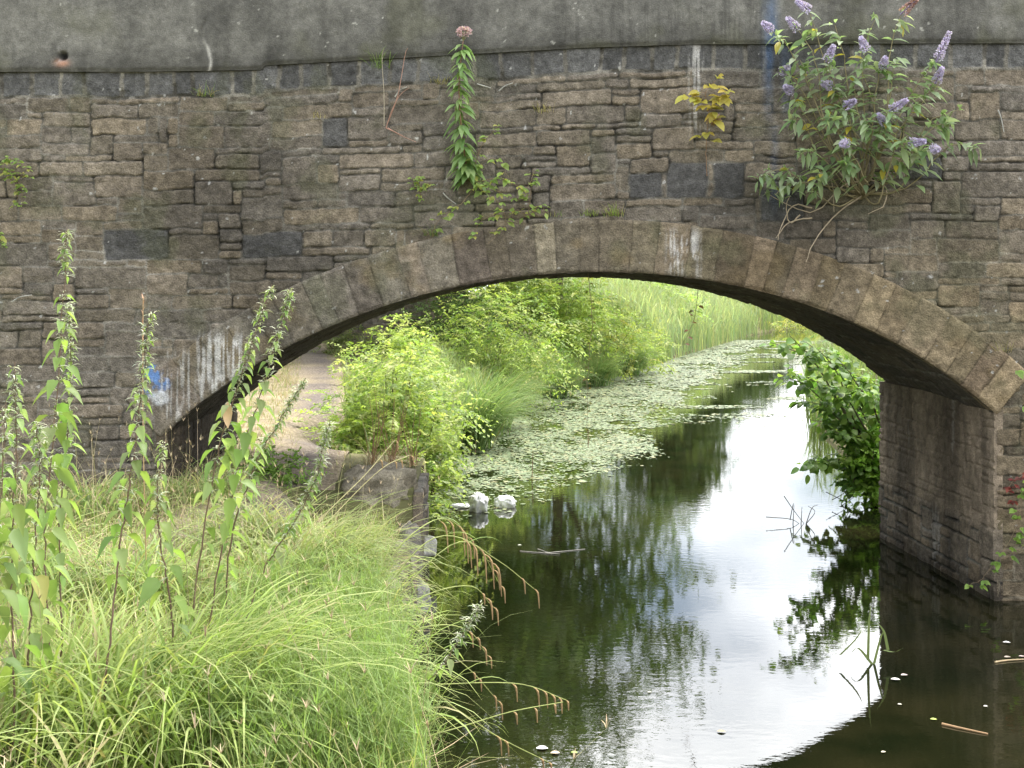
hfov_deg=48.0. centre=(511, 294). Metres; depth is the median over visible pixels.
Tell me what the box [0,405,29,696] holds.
tall nettle
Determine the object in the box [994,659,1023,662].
floating stick
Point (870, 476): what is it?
leafy shrub
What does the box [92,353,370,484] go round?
verge grass
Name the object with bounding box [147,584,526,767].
sedge clump
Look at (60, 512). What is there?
tall nettle
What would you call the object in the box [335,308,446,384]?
leafy shrub
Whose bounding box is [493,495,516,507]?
plastic bag
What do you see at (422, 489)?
canal wall
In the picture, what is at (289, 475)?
leafy shrub
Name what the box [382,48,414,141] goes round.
dead weed
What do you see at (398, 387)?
leafy shrub
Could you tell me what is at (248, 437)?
tall nettle
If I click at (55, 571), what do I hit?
sedge clump
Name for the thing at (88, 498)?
sedge clump
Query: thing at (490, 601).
flowering sedge
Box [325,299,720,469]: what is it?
rough grass
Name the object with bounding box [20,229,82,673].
tall nettle
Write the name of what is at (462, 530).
flowering sedge
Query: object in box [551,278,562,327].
tree
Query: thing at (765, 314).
reed bed
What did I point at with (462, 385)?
bank reeds
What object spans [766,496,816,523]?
bare twig
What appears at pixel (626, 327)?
leafy shrub
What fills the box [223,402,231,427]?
dead leaf
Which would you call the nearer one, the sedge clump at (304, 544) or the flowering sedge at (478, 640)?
the flowering sedge at (478, 640)
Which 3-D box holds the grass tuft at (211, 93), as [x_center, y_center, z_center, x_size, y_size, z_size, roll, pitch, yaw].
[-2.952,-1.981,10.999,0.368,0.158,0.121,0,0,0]
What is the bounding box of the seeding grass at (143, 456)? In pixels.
[142,295,146,559]
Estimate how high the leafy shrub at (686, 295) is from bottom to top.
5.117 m
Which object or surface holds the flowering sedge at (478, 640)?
on the ground at (350, 460)
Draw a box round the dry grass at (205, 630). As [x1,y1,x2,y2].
[0,404,609,767]
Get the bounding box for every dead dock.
[352,390,403,465]
[373,380,412,462]
[382,406,432,466]
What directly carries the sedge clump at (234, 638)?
on the ground at (350, 460)
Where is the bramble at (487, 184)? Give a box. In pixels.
[430,124,539,243]
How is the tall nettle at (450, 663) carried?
on the ground at (350, 460)
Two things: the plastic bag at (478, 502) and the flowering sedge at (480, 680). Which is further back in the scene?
the plastic bag at (478, 502)
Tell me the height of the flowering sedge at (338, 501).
1.002 m
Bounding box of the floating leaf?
[536,745,546,748]
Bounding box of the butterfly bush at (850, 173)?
[748,0,984,261]
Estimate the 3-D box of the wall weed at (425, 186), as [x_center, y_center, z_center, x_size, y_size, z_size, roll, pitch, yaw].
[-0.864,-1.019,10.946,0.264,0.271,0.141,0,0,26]
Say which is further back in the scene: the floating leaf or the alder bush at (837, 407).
the alder bush at (837, 407)
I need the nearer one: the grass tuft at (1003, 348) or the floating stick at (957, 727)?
the floating stick at (957, 727)
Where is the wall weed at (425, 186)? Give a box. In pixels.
[407,175,434,201]
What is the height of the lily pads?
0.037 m
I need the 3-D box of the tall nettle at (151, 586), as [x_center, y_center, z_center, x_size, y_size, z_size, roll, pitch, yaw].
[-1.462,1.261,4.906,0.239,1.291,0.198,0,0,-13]
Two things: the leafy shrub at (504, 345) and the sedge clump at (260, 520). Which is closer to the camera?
the sedge clump at (260, 520)
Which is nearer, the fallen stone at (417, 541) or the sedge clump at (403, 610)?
the sedge clump at (403, 610)
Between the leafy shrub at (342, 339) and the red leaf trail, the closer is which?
the red leaf trail
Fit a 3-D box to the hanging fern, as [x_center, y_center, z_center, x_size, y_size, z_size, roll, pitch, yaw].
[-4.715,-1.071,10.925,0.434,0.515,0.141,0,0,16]
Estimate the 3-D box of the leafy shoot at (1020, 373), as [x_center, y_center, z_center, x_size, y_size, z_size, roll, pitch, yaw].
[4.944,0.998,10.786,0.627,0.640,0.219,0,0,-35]
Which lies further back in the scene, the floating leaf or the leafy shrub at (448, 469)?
the leafy shrub at (448, 469)
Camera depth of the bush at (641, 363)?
41.78 m
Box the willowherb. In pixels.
[509,169,548,223]
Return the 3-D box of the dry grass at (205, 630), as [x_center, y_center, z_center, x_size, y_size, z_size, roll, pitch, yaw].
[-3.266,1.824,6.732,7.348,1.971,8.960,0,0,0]
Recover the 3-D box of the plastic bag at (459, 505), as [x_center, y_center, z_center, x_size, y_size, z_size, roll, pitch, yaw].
[-0.697,2.926,15.948,0.360,0.065,0.217,0,0,0]
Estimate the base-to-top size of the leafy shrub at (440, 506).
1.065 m
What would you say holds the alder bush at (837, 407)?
on the ground at (350, 460)
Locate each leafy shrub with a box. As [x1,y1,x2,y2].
[212,439,332,495]
[273,312,498,499]
[307,324,379,354]
[312,395,412,455]
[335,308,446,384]
[377,283,596,414]
[394,425,469,510]
[400,451,461,535]
[419,277,628,372]
[529,278,674,381]
[579,309,658,366]
[595,278,713,323]
[829,426,880,510]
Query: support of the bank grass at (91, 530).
on the ground at (350, 460)
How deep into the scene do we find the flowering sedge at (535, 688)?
5.50 m
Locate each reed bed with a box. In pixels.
[498,277,761,361]
[633,281,794,333]
[798,340,883,431]
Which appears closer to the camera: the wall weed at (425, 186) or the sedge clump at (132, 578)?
the sedge clump at (132, 578)
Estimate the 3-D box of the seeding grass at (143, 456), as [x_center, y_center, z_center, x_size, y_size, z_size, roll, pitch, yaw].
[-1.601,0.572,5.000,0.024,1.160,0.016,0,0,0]
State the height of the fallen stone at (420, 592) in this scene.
0.330 m
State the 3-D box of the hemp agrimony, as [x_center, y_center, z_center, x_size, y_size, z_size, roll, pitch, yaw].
[-0.432,-1.734,10.931,0.470,1.612,0.414,0,0,-13]
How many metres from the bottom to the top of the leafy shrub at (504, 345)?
4.496 m
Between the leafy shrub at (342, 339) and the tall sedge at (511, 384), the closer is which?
the tall sedge at (511, 384)
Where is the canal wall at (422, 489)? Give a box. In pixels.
[384,473,430,767]
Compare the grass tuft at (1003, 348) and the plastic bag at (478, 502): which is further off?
the plastic bag at (478, 502)
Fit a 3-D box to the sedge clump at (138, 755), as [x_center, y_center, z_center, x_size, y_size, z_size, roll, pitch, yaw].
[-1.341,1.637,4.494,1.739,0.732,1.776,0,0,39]
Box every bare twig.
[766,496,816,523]
[826,480,853,505]
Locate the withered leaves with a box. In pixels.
[706,114,720,126]
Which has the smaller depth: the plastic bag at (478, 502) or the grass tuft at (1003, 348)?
the grass tuft at (1003, 348)
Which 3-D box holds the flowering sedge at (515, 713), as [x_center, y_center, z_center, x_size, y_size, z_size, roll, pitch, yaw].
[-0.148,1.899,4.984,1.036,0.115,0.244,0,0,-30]
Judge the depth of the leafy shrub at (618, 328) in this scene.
39.23 m
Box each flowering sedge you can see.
[232,440,398,613]
[301,455,413,556]
[357,590,502,719]
[368,585,498,631]
[370,532,505,619]
[379,517,474,583]
[390,537,539,608]
[407,620,491,668]
[415,672,551,767]
[418,675,568,712]
[422,702,562,739]
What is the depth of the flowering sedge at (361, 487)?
7.44 m
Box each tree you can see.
[420,297,436,347]
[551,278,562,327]
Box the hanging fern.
[0,155,33,208]
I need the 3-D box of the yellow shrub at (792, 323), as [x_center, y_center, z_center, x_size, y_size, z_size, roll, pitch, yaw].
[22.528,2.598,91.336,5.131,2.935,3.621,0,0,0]
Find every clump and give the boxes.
[0,504,146,617]
[0,530,499,767]
[0,545,305,767]
[0,587,394,767]
[11,463,199,529]
[18,508,281,635]
[131,452,308,511]
[138,481,474,647]
[140,477,353,570]
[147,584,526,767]
[211,548,469,643]
[247,504,387,552]
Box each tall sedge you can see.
[432,360,556,452]
[456,348,574,428]
[460,373,547,436]
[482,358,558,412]
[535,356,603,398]
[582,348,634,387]
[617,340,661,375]
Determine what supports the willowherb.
attached to the stone bridge
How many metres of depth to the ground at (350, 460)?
11.45 m
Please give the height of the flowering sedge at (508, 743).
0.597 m
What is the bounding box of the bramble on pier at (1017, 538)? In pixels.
[964,480,1023,590]
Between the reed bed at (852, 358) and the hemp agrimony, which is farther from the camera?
the reed bed at (852, 358)
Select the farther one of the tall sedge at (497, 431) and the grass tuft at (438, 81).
the tall sedge at (497, 431)
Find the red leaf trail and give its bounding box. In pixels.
[1002,472,1023,504]
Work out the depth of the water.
10.52 m
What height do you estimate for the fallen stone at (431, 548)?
0.220 m
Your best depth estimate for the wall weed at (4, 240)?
10.90 m
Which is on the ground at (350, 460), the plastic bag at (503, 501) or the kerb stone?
the kerb stone
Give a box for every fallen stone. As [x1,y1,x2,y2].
[399,521,421,578]
[417,579,430,614]
[424,535,436,556]
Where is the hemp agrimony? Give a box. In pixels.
[443,26,488,195]
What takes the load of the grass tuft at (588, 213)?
on the stone bridge
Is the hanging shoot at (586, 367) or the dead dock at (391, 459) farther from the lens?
the dead dock at (391, 459)
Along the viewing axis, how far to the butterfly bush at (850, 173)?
10.66 m
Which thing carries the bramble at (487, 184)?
attached to the stone bridge
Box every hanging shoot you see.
[583,275,594,440]
[682,291,703,345]
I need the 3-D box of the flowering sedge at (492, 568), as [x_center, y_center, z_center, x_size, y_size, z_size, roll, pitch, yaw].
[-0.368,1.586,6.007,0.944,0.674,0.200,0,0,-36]
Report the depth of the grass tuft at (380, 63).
11.01 m
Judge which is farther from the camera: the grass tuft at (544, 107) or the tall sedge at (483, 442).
the tall sedge at (483, 442)
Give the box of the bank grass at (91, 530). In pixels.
[0,468,501,767]
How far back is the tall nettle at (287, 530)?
5.30 m
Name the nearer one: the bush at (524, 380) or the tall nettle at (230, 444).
the tall nettle at (230, 444)
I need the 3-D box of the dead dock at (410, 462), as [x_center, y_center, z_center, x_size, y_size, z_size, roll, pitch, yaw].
[-1.163,1.579,12.872,0.876,0.688,0.467,0,0,-23]
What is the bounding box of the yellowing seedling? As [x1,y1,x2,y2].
[675,74,734,173]
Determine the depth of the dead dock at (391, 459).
12.90 m
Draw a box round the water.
[409,328,1023,767]
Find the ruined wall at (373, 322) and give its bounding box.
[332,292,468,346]
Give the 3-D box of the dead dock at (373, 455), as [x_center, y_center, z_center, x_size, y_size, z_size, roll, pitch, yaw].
[-1.593,1.487,12.891,0.654,0.842,0.779,0,0,11]
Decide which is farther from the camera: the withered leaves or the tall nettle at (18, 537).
the withered leaves
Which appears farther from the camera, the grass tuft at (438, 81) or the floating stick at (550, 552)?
the floating stick at (550, 552)
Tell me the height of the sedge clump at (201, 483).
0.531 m
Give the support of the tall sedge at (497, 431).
on the ground at (350, 460)
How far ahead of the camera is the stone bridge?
11.06 m
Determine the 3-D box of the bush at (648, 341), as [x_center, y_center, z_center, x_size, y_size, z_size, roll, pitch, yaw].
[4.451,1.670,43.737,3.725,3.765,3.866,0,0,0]
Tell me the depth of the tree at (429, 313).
35.80 m
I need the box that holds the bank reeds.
[335,320,673,485]
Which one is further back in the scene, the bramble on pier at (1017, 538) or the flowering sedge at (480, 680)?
the bramble on pier at (1017, 538)
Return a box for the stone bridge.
[0,0,1023,600]
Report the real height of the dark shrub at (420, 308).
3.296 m
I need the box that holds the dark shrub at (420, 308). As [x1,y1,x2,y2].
[366,286,535,357]
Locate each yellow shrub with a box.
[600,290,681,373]
[769,315,809,331]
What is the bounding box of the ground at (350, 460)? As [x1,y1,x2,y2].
[0,292,879,767]
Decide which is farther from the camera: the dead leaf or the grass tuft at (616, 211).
the grass tuft at (616, 211)
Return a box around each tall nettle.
[0,363,46,764]
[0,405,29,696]
[2,420,61,727]
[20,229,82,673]
[46,301,85,668]
[97,311,157,712]
[138,440,198,700]
[189,284,276,634]
[199,288,294,645]
[217,378,307,631]
[236,421,335,659]
[409,599,486,720]
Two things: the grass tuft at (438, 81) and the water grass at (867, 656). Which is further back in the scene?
the grass tuft at (438, 81)
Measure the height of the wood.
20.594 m
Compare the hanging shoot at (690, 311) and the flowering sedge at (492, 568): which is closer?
the flowering sedge at (492, 568)
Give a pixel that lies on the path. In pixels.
(313, 370)
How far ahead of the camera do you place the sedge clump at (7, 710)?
4.66 m
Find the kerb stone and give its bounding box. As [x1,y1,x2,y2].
[341,461,417,507]
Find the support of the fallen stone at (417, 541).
on the ground at (350, 460)
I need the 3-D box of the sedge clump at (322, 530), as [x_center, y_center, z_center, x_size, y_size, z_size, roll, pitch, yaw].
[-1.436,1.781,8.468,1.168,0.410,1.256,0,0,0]
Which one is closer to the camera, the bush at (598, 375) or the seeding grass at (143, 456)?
the seeding grass at (143, 456)
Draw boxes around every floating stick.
[521,549,582,553]
[941,723,987,734]
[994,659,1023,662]
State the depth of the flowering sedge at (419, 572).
6.49 m
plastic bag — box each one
[449,503,469,507]
[468,492,488,512]
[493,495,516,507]
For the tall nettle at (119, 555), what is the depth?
4.59 m
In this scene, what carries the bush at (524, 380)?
on the ground at (350, 460)
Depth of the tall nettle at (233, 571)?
5.60 m
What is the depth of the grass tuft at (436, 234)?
11.02 m
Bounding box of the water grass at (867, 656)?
[839,607,898,663]
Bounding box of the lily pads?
[432,340,827,517]
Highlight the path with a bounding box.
[0,343,350,664]
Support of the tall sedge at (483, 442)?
on the ground at (350, 460)
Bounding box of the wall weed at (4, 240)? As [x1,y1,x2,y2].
[0,232,6,247]
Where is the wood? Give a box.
[469,282,509,291]
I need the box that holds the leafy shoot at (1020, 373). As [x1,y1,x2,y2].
[1014,368,1023,429]
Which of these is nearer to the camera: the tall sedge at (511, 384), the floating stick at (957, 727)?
the floating stick at (957, 727)
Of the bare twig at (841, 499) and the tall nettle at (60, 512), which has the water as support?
the bare twig at (841, 499)
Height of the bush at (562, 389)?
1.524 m
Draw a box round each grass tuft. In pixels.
[192,80,218,96]
[360,46,393,68]
[418,223,442,236]
[430,74,452,84]
[533,103,554,113]
[579,207,598,216]
[602,203,624,216]
[988,341,1020,352]
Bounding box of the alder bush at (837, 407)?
[759,334,882,498]
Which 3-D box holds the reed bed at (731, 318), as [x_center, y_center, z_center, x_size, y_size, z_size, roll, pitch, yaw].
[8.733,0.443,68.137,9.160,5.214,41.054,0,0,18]
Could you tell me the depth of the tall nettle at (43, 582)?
4.68 m
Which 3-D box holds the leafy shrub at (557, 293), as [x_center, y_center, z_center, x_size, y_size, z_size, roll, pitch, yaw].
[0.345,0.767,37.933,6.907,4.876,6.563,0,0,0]
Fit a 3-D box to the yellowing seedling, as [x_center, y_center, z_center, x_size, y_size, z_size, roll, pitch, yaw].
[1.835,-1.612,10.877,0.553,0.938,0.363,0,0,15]
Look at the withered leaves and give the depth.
10.91 m

